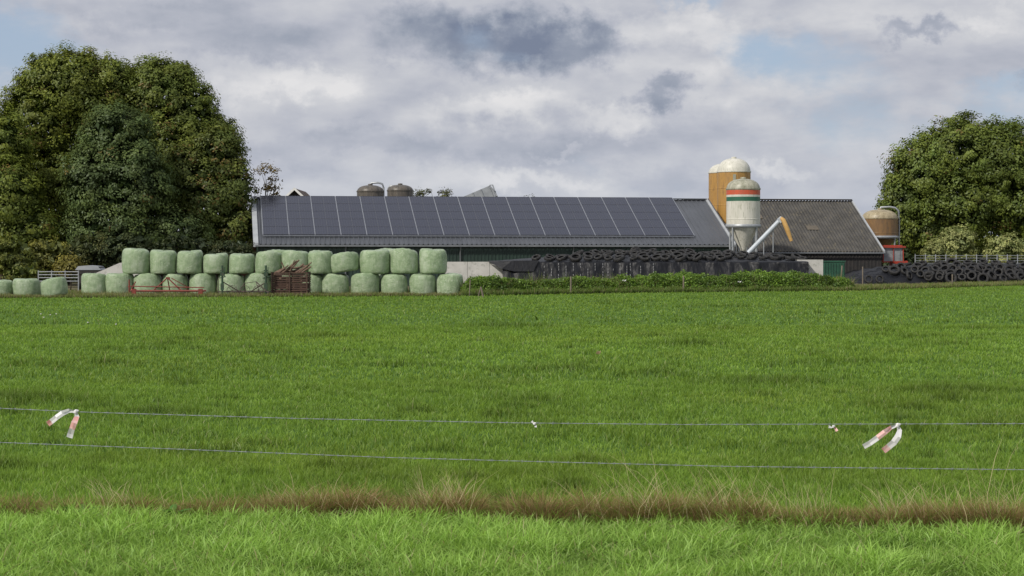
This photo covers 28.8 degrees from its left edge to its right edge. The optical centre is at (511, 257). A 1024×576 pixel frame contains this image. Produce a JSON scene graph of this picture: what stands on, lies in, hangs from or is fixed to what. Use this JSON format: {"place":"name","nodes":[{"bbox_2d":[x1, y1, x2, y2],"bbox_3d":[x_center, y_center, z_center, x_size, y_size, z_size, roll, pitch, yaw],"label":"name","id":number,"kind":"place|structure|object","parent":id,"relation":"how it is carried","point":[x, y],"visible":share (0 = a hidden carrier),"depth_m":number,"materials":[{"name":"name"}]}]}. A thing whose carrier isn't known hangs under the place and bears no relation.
{"place":"outdoors","nodes":[
{"label":"outdoors","id":0,"kind":"place"},
{"bbox_2d":[40,282,932,296],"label":"farmyard ground","id":1,"kind":"structure","parent":0,"point":[74,286],"depth_m":136.01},
{"bbox_2d":[0,279,12,294],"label":"silage bale","id":2,"kind":"object","parent":1,"relation":"on","point":[6,286],"visible":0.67,"depth_m":99.57},
{"bbox_2d":[0,232,38,274],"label":"shrub","id":3,"kind":"object","parent":1,"relation":"on","point":[11,249],"visible":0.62,"depth_m":127.61,"materials":[{"name":"green plant"}]},
{"bbox_2d":[1,262,50,280],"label":"shrub","id":4,"kind":"object","parent":1,"relation":"on","point":[20,271],"visible":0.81,"depth_m":117.75,"materials":[{"name":"green plant"}]},
{"bbox_2d":[12,278,40,295],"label":"silage bale","id":5,"kind":"object","parent":1,"relation":"on","point":[21,286],"visible":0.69,"depth_m":99.29},
{"bbox_2d":[0,102,66,279],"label":"oak tree","id":6,"kind":"object","parent":1,"relation":"on","point":[20,217],"visible":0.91,"depth_m":137.18,"materials":[{"name":"green plant"}]},
{"bbox_2d":[28,235,70,278],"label":"shrub","id":7,"kind":"object","parent":1,"relation":"on","point":[53,250],"visible":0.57,"depth_m":129.47,"materials":[{"name":"green plant"}]},
{"bbox_2d":[40,277,67,295],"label":"silage bale","id":8,"kind":"object","parent":1,"relation":"on","point":[54,285],"visible":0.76,"depth_m":98.43},
{"bbox_2d":[38,271,78,289],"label":"metal gate","id":9,"kind":"structure","parent":1,"relation":"on","point":[51,274],"depth_m":115.98,"materials":[{"name":"metal"}]},
{"bbox_2d":[52,251,85,289],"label":"shrub","id":10,"kind":"object","parent":1,"relation":"on","point":[71,263],"visible":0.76,"depth_m":121.64,"materials":[{"name":"green plant"}]},
{"bbox_2d":[0,39,139,284],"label":"oak tree","id":11,"kind":"object","parent":1,"relation":"on","point":[52,93],"visible":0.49,"depth_m":144.06,"materials":[{"name":"green plant"}]},
{"bbox_2d":[64,230,115,267],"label":"shrub","id":12,"kind":"object","parent":1,"relation":"on","point":[86,252],"visible":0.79,"depth_m":133.41,"materials":[{"name":"green plant"}]},
{"bbox_2d":[75,265,104,289],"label":"trailer","id":13,"kind":"object","parent":1,"relation":"on","point":[88,269],"visible":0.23,"depth_m":120.05,"materials":[{"name":"metal"}]},
{"bbox_2d":[81,273,105,293],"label":"silage bale","id":14,"kind":"object","parent":1,"relation":"on","point":[93,282],"visible":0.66,"depth_m":103.74},
{"bbox_2d":[97,263,137,275],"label":"concrete wall","id":15,"kind":"structure","parent":1,"relation":"on","point":[116,268],"depth_m":112.00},
{"bbox_2d":[105,273,133,293],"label":"silage bale","id":16,"kind":"object","parent":1,"relation":"on","point":[118,282],"visible":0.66,"depth_m":103.72},
{"bbox_2d":[92,229,157,267],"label":"shrub","id":17,"kind":"object","parent":1,"relation":"on","point":[115,247],"visible":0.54,"depth_m":133.44,"materials":[{"name":"green plant"}]},
{"bbox_2d":[50,99,217,266],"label":"oak tree","id":18,"kind":"object","parent":1,"relation":"on","point":[123,160],"visible":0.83,"depth_m":137.72,"materials":[{"name":"green plant"}]},
{"bbox_2d":[133,273,161,293],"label":"silage bale","id":19,"kind":"object","parent":1,"relation":"on","point":[147,279],"visible":0.67,"depth_m":103.85},
{"bbox_2d":[122,248,149,273],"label":"silage bale","id":20,"kind":"object","parent":19,"relation":"on","point":[135,260],"visible":1,"depth_m":103.89},
{"bbox_2d":[128,277,205,295],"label":"harrow","id":21,"kind":"object","parent":1,"relation":"on","point":[198,291],"visible":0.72,"depth_m":100.77,"materials":[{"name":"metal"}]},
{"bbox_2d":[162,274,188,293],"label":"silage bale","id":22,"kind":"object","parent":1,"relation":"on","point":[182,279],"visible":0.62,"depth_m":103.92},
{"bbox_2d":[150,250,176,273],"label":"silage bale","id":23,"kind":"object","parent":22,"relation":"on","point":[163,261],"visible":1,"depth_m":103.93},
{"bbox_2d":[108,51,247,278],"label":"oak tree","id":24,"kind":"object","parent":1,"relation":"on","point":[179,117],"visible":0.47,"depth_m":146.28,"materials":[{"name":"green plant"}]},
{"bbox_2d":[152,228,221,256],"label":"shrub","id":25,"kind":"object","parent":1,"relation":"on","point":[186,243],"visible":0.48,"depth_m":134.53,"materials":[{"name":"green plant"}]},
{"bbox_2d":[189,273,216,293],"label":"silage bale","id":26,"kind":"object","parent":1,"relation":"on","point":[206,281],"visible":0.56,"depth_m":103.95},
{"bbox_2d":[177,250,202,273],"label":"silage bale","id":27,"kind":"object","parent":26,"relation":"on","point":[190,262],"visible":1,"depth_m":103.89},
{"bbox_2d":[203,253,228,273],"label":"silage bale","id":28,"kind":"object","parent":26,"relation":"on","point":[212,263],"visible":0.93,"depth_m":103.89},
{"bbox_2d":[161,114,259,277],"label":"oak tree","id":29,"kind":"object","parent":1,"relation":"on","point":[222,197],"visible":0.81,"depth_m":141.68,"materials":[{"name":"green plant"}]},
{"bbox_2d":[217,273,244,293],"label":"silage bale","id":30,"kind":"object","parent":1,"relation":"on","point":[237,281],"visible":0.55,"depth_m":103.83},
{"bbox_2d":[228,253,254,273],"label":"silage bale","id":31,"kind":"object","parent":30,"relation":"on","point":[239,263],"visible":1,"depth_m":103.94},
{"bbox_2d":[207,237,256,257],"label":"shrub","id":32,"kind":"object","parent":1,"relation":"on","point":[245,248],"visible":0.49,"depth_m":134.54,"materials":[{"name":"green plant"}]},
{"bbox_2d":[218,265,271,294],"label":"hay rake","id":33,"kind":"object","parent":1,"relation":"on","point":[265,284],"visible":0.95,"depth_m":101.16,"materials":[{"name":"green paint"}]},
{"bbox_2d":[244,273,270,293],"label":"silage bale","id":34,"kind":"object","parent":1,"relation":"on","point":[254,277],"visible":0.6,"depth_m":103.95},
{"bbox_2d":[255,251,281,273],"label":"silage bale","id":35,"kind":"object","parent":34,"relation":"on","point":[271,260],"visible":0.79,"depth_m":103.90},
{"bbox_2d":[245,161,282,231],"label":"autumn tree","id":36,"kind":"object","parent":1,"relation":"on","point":[268,187],"visible":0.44,"depth_m":146.67,"materials":[{"name":"green plant"}]},
{"bbox_2d":[271,272,310,295],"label":"wooden crate","id":37,"kind":"object","parent":1,"relation":"on","point":[279,286],"visible":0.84,"depth_m":101.59,"materials":[{"name":"brown wood"}]},
{"bbox_2d":[286,187,309,195],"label":"farmhouse","id":38,"kind":"object","parent":1,"relation":"on","point":[294,191],"visible":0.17,"depth_m":176.00,"materials":[{"name":"tile"}]},
{"bbox_2d":[300,274,321,292],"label":"silage bale","id":39,"kind":"object","parent":1,"relation":"on","point":[316,282],"visible":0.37,"depth_m":104.01},
{"bbox_2d":[308,250,332,273],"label":"silage bale","id":40,"kind":"object","parent":39,"relation":"on","point":[320,260],"visible":0.95,"depth_m":103.88},
{"bbox_2d":[322,273,349,293],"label":"silage bale","id":41,"kind":"object","parent":1,"relation":"on","point":[334,282],"visible":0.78,"depth_m":103.90},
{"bbox_2d":[331,252,358,272],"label":"silage bale","id":42,"kind":"object","parent":41,"relation":"on","point":[344,261],"visible":1,"depth_m":103.92},
{"bbox_2d":[350,273,380,293],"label":"silage bale","id":43,"kind":"object","parent":1,"relation":"on","point":[365,282],"visible":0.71,"depth_m":103.67},
{"bbox_2d":[359,249,389,273],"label":"silage bale","id":44,"kind":"object","parent":43,"relation":"on","point":[376,261],"visible":0.99,"depth_m":103.92},
{"bbox_2d":[356,182,384,195],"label":"feed silo","id":45,"kind":"object","parent":1,"relation":"on","point":[370,189],"visible":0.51,"depth_m":159.21,"materials":[{"name":"metal"}]},
{"bbox_2d":[381,273,407,293],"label":"silage bale","id":46,"kind":"object","parent":1,"relation":"on","point":[392,282],"visible":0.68,"depth_m":103.70},
{"bbox_2d":[390,248,418,273],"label":"silage bale","id":47,"kind":"object","parent":46,"relation":"on","point":[403,260],"visible":1,"depth_m":103.93},
{"bbox_2d":[387,183,413,196],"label":"feed silo","id":48,"kind":"object","parent":1,"relation":"on","point":[400,189],"visible":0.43,"depth_m":161.17,"materials":[{"name":"metal"}]},
{"bbox_2d":[409,273,435,293],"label":"silage bale","id":49,"kind":"object","parent":1,"relation":"on","point":[420,283],"visible":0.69,"depth_m":103.70},
{"bbox_2d":[419,248,446,273],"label":"silage bale","id":50,"kind":"object","parent":49,"relation":"on","point":[432,261],"visible":1,"depth_m":103.95},
{"bbox_2d":[413,187,455,196],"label":"tree top","id":51,"kind":"object","parent":1,"relation":"on","point":[446,193],"visible":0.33,"depth_m":179.77,"materials":[{"name":"green plant"}]},
{"bbox_2d":[436,273,462,294],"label":"silage bale","id":52,"kind":"object","parent":1,"relation":"on","point":[446,282],"visible":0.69,"depth_m":103.69},
{"bbox_2d":[445,262,502,282],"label":"concrete wall","id":53,"kind":"structure","parent":1,"relation":"on","point":[465,270],"depth_m":124.21,"materials":[{"name":"concrete"}]},
{"bbox_2d":[464,185,497,196],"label":"tipping trailer","id":54,"kind":"object","parent":1,"relation":"on","point":[489,191],"visible":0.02,"depth_m":161.80,"materials":[{"name":"metal"}]},
{"bbox_2d":[251,196,736,285],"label":"barn","id":55,"kind":"structure","parent":1,"relation":"on","point":[471,229],"depth_m":142.14,"materials":[{"name":"metal"}]},
{"bbox_2d":[0,269,1023,297],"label":"weeds","id":56,"kind":"object","parent":1,"relation":"on","point":[752,281],"visible":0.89,"depth_m":112.56,"materials":[{"name":"green plant"}]},
{"bbox_2d":[488,254,808,279],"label":"silage heap","id":57,"kind":"object","parent":1,"relation":"on","point":[553,269],"visible":0.53,"depth_m":123.59,"materials":[{"name":"black plastic"}]},
{"bbox_2d":[531,254,540,260],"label":"car tyre","id":58,"kind":"object","parent":57,"relation":"on","point":[534,258],"visible":1,"depth_m":124.15,"materials":[{"name":"rubber"}]},
{"bbox_2d":[556,255,565,260],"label":"car tyre","id":59,"kind":"object","parent":57,"relation":"on","point":[560,257],"visible":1,"depth_m":123.83,"materials":[{"name":"rubber"}]},
{"bbox_2d":[570,253,581,261],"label":"car tyre","id":60,"kind":"object","parent":57,"relation":"on","point":[578,259],"visible":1,"depth_m":123.87,"materials":[{"name":"rubber"}]},
{"bbox_2d":[583,252,594,258],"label":"car tyre","id":61,"kind":"object","parent":57,"relation":"on","point":[588,254],"visible":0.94,"depth_m":125.19,"materials":[{"name":"rubber"}]},
{"bbox_2d":[613,255,624,261],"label":"car tyre","id":62,"kind":"object","parent":57,"relation":"on","point":[618,258],"visible":1,"depth_m":123.75,"materials":[{"name":"rubber"}]},
{"bbox_2d":[640,254,650,260],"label":"car tyre","id":63,"kind":"object","parent":57,"relation":"on","point":[644,257],"visible":1,"depth_m":123.86,"materials":[{"name":"rubber"}]},
{"bbox_2d":[651,254,662,260],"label":"car tyre","id":64,"kind":"object","parent":57,"relation":"on","point":[655,257],"visible":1,"depth_m":124.14,"materials":[{"name":"rubber"}]},
{"bbox_2d":[660,254,670,260],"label":"car tyre","id":65,"kind":"object","parent":57,"relation":"on","point":[668,257],"visible":1,"depth_m":123.91,"materials":[{"name":"rubber"}]},
{"bbox_2d":[672,251,682,258],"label":"car tyre","id":66,"kind":"object","parent":57,"relation":"on","point":[675,254],"visible":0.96,"depth_m":125.09,"materials":[{"name":"rubber"}]},
{"bbox_2d":[675,254,686,261],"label":"car tyre","id":67,"kind":"object","parent":57,"relation":"on","point":[680,258],"visible":1,"depth_m":123.78,"materials":[{"name":"rubber"}]},
{"bbox_2d":[686,253,695,260],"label":"car tyre","id":68,"kind":"object","parent":57,"relation":"on","point":[690,257],"visible":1,"depth_m":124.06,"materials":[{"name":"rubber"}]},
{"bbox_2d":[692,252,703,261],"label":"car tyre","id":69,"kind":"object","parent":57,"relation":"on","point":[699,255],"visible":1,"depth_m":123.74,"materials":[{"name":"rubber"}]},
{"bbox_2d":[716,254,725,260],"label":"car tyre","id":70,"kind":"object","parent":57,"relation":"on","point":[721,257],"visible":1,"depth_m":123.97,"materials":[{"name":"rubber"}]},
{"bbox_2d":[770,254,781,259],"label":"car tyre","id":71,"kind":"object","parent":57,"relation":"on","point":[775,257],"visible":1,"depth_m":124.80,"materials":[{"name":"rubber"}]},
{"bbox_2d":[708,164,738,251],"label":"feed silo","id":72,"kind":"object","parent":1,"relation":"on","point":[712,172],"visible":0.1,"depth_m":152.70,"materials":[{"name":"metal"}]},
{"bbox_2d":[717,157,750,250],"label":"feed silo","id":73,"kind":"object","parent":1,"relation":"on","point":[731,169],"visible":0.46,"depth_m":149.10,"materials":[{"name":"metal"}]},
{"bbox_2d":[725,177,760,251],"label":"feed silo","id":74,"kind":"object","parent":1,"relation":"on","point":[743,225],"visible":0.83,"depth_m":137.11,"materials":[{"name":"metal"}]},
{"bbox_2d":[747,216,792,253],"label":"feed auger","id":75,"kind":"object","parent":1,"relation":"on","point":[761,239],"visible":0.74,"depth_m":136.45,"materials":[{"name":"metal"}]},
{"bbox_2d":[796,260,822,275],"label":"concrete wall","id":76,"kind":"structure","parent":1,"relation":"on","point":[815,266],"depth_m":124.51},
{"bbox_2d":[823,261,845,276],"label":"feed container","id":77,"kind":"object","parent":1,"relation":"on","point":[832,268],"visible":0.57,"depth_m":134.25,"materials":[{"name":"metal"}]},
{"bbox_2d":[864,275,872,283],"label":"car tyre","id":78,"kind":"object","parent":1,"relation":"on","point":[866,281],"visible":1,"depth_m":149.61,"materials":[{"name":"rubber"}]},
{"bbox_2d":[875,275,883,283],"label":"car tyre","id":79,"kind":"object","parent":1,"relation":"on","point":[877,281],"visible":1,"depth_m":149.61,"materials":[{"name":"rubber"}]},
{"bbox_2d":[863,206,899,265],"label":"feed silo","id":80,"kind":"object","parent":1,"relation":"on","point":[884,225],"visible":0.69,"depth_m":170.73,"materials":[{"name":"metal"}]},
{"bbox_2d":[881,245,907,266],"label":"tractor","id":81,"kind":"object","parent":1,"relation":"on","point":[894,254],"visible":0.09,"depth_m":165.43,"materials":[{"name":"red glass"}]},
{"bbox_2d":[845,263,1023,283],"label":"silage heap","id":82,"kind":"object","parent":1,"relation":"on","point":[874,272],"visible":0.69,"depth_m":150.81,"materials":[{"name":"black plastic"}]},
{"bbox_2d":[888,265,900,274],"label":"car tyre","id":83,"kind":"object","parent":82,"relation":"on","point":[891,272],"visible":1,"depth_m":150.91,"materials":[{"name":"rubber"}]},
{"bbox_2d":[906,271,912,279],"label":"car tyre","id":84,"kind":"object","parent":82,"relation":"on","point":[908,273],"visible":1,"depth_m":150.20,"materials":[{"name":"rubber"}]},
{"bbox_2d":[913,262,922,268],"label":"car tyre","id":85,"kind":"object","parent":82,"relation":"on","point":[919,265],"visible":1,"depth_m":151.81,"materials":[{"name":"rubber"}]},
{"bbox_2d":[924,271,932,280],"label":"car tyre","id":86,"kind":"object","parent":82,"relation":"on","point":[926,279],"visible":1,"depth_m":150.01,"materials":[{"name":"rubber"}]},
{"bbox_2d":[923,270,934,278],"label":"car tyre","id":87,"kind":"object","parent":82,"relation":"on","point":[929,276],"visible":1,"depth_m":150.10,"materials":[{"name":"rubber"}]},
{"bbox_2d":[935,272,943,280],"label":"car tyre","id":88,"kind":"object","parent":82,"relation":"on","point":[936,274],"visible":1,"depth_m":150.01,"materials":[{"name":"rubber"}]},
{"bbox_2d":[940,264,949,271],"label":"car tyre","id":89,"kind":"object","parent":82,"relation":"on","point":[942,267],"visible":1,"depth_m":150.99,"materials":[{"name":"rubber"}]},
{"bbox_2d":[967,271,976,280],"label":"car tyre","id":90,"kind":"object","parent":82,"relation":"on","point":[973,278],"visible":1,"depth_m":150.03,"materials":[{"name":"rubber"}]},
{"bbox_2d":[986,270,996,281],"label":"car tyre","id":91,"kind":"object","parent":82,"relation":"on","point":[994,277],"visible":0.98,"depth_m":149.97,"materials":[{"name":"rubber"}]},
{"bbox_2d":[1015,272,1023,280],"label":"car tyre","id":92,"kind":"object","parent":82,"relation":"on","point":[1017,276],"visible":0.88,"depth_m":149.91,"materials":[{"name":"rubber"}]},
{"bbox_2d":[920,236,949,263],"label":"shrub","id":93,"kind":"object","parent":1,"relation":"on","point":[935,247],"visible":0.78,"depth_m":165.52,"materials":[{"name":"green plant"}]},
{"bbox_2d":[872,109,1023,263],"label":"round tree","id":94,"kind":"object","parent":1,"relation":"on","point":[976,181],"visible":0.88,"depth_m":182.44,"materials":[{"name":"green plant"}]},
{"bbox_2d":[945,272,956,282],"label":"car tyre","id":95,"kind":"object","parent":1,"relation":"on","point":[948,274],"visible":0.8,"depth_m":149.89,"materials":[{"name":"rubber"}]},
{"bbox_2d":[936,222,979,262],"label":"shrub","id":96,"kind":"object","parent":1,"relation":"on","point":[963,243],"visible":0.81,"depth_m":167.27,"materials":[{"name":"green plant"}]},
{"bbox_2d":[915,254,1023,263],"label":"wire fence","id":97,"kind":"object","parent":1,"relation":"on","point":[976,255],"visible":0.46,"depth_m":162.99,"materials":[{"name":"metal"}]},
{"bbox_2d":[977,273,988,281],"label":"car tyre","id":98,"kind":"object","parent":1,"relation":"on","point":[983,274],"visible":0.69,"depth_m":149.88,"materials":[{"name":"rubber"}]},
{"bbox_2d":[981,231,1023,263],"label":"shrub","id":99,"kind":"object","parent":1,"relation":"on","point":[999,245],"visible":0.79,"depth_m":167.31,"materials":[{"name":"green plant"}]},
{"bbox_2d":[1016,237,1023,262],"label":"shrub","id":100,"kind":"object","parent":1,"relation":"on","point":[1022,242],"visible":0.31,"depth_m":169.34,"materials":[{"name":"green plant"}]},
{"bbox_2d":[0,496,1023,575],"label":"verge grass","id":101,"kind":"structure","parent":0,"point":[62,543],"depth_m":13.21,"materials":[{"name":"plant"}]},
{"bbox_2d":[152,504,190,515],"bbox_3d":[-2.582,1.921,14.980,0.370,0.101,0.257,0,0,0],"label":"broad leaf weed","id":102,"kind":"object","parent":101,"relation":"on","point":[174,507],"visible":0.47,"depth_m":14.95,"materials":[{"name":"green plant"}]},
{"bbox_2d":[0,285,1023,575],"bbox_3d":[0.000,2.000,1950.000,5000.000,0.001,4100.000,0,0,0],"label":"ground","id":103,"kind":"structure","parent":0,"point":[562,322],"depth_m":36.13,"materials":[{"name":"plant"}]},
{"bbox_2d":[5,240,990,282],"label":"distant woodland","id":104,"kind":"object","parent":103,"relation":"on","point":[908,257],"visible":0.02,"depth_m":195.90,"materials":[{"name":"green plant"}]},
{"bbox_2d":[0,431,1023,533],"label":"dry tussock grass","id":105,"kind":"structure","parent":103,"relation":"on","point":[673,506],"depth_m":14.83,"materials":[{"name":"plant"}]},
{"bbox_2d":[0,441,1023,470],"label":"fence wire","id":106,"kind":"object","parent":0,"point":[384,457],"visible":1,"depth_m":14.96,"materials":[{"name":"metal"}]},
{"bbox_2d":[0,407,1023,425],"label":"wire","id":107,"kind":"object","parent":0,"point":[383,420],"visible":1,"depth_m":14.98,"materials":[{"name":"metal"}]},
{"bbox_2d":[47,409,78,437],"bbox_3d":[-3.447,1.276,15.271,0.255,0.233,0.056,0,0,0],"label":"barrier tape","id":108,"kind":"object","parent":107,"relation":"attached to","point":[56,417],"visible":1,"depth_m":15.26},
{"bbox_2d":[862,423,901,452],"bbox_3d":[2.728,1.334,14.669,0.293,0.225,0.056,0,0,0],"label":"barrier tape","id":109,"kind":"object","parent":107,"relation":"attached to","point":[893,442],"visible":1,"depth_m":14.66,"materials":[{"name":"plastic"}]},
{"bbox_2d":[0,0,1023,236],"label":"sky","id":110,"kind":"structure","parent":0,"point":[542,98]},
{"bbox_2d":[734,199,885,272],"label":"barn","id":111,"kind":"structure","parent":0,"point":[835,230],"depth_m":162.03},
{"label":"silage bale","id":112,"kind":"object","parent":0,"visible":0},
{"bbox_2d":[281,250,307,271],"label":"silage bale","id":113,"kind":"object","parent":112,"relation":"on","point":[288,257],"visible":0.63,"depth_m":103.91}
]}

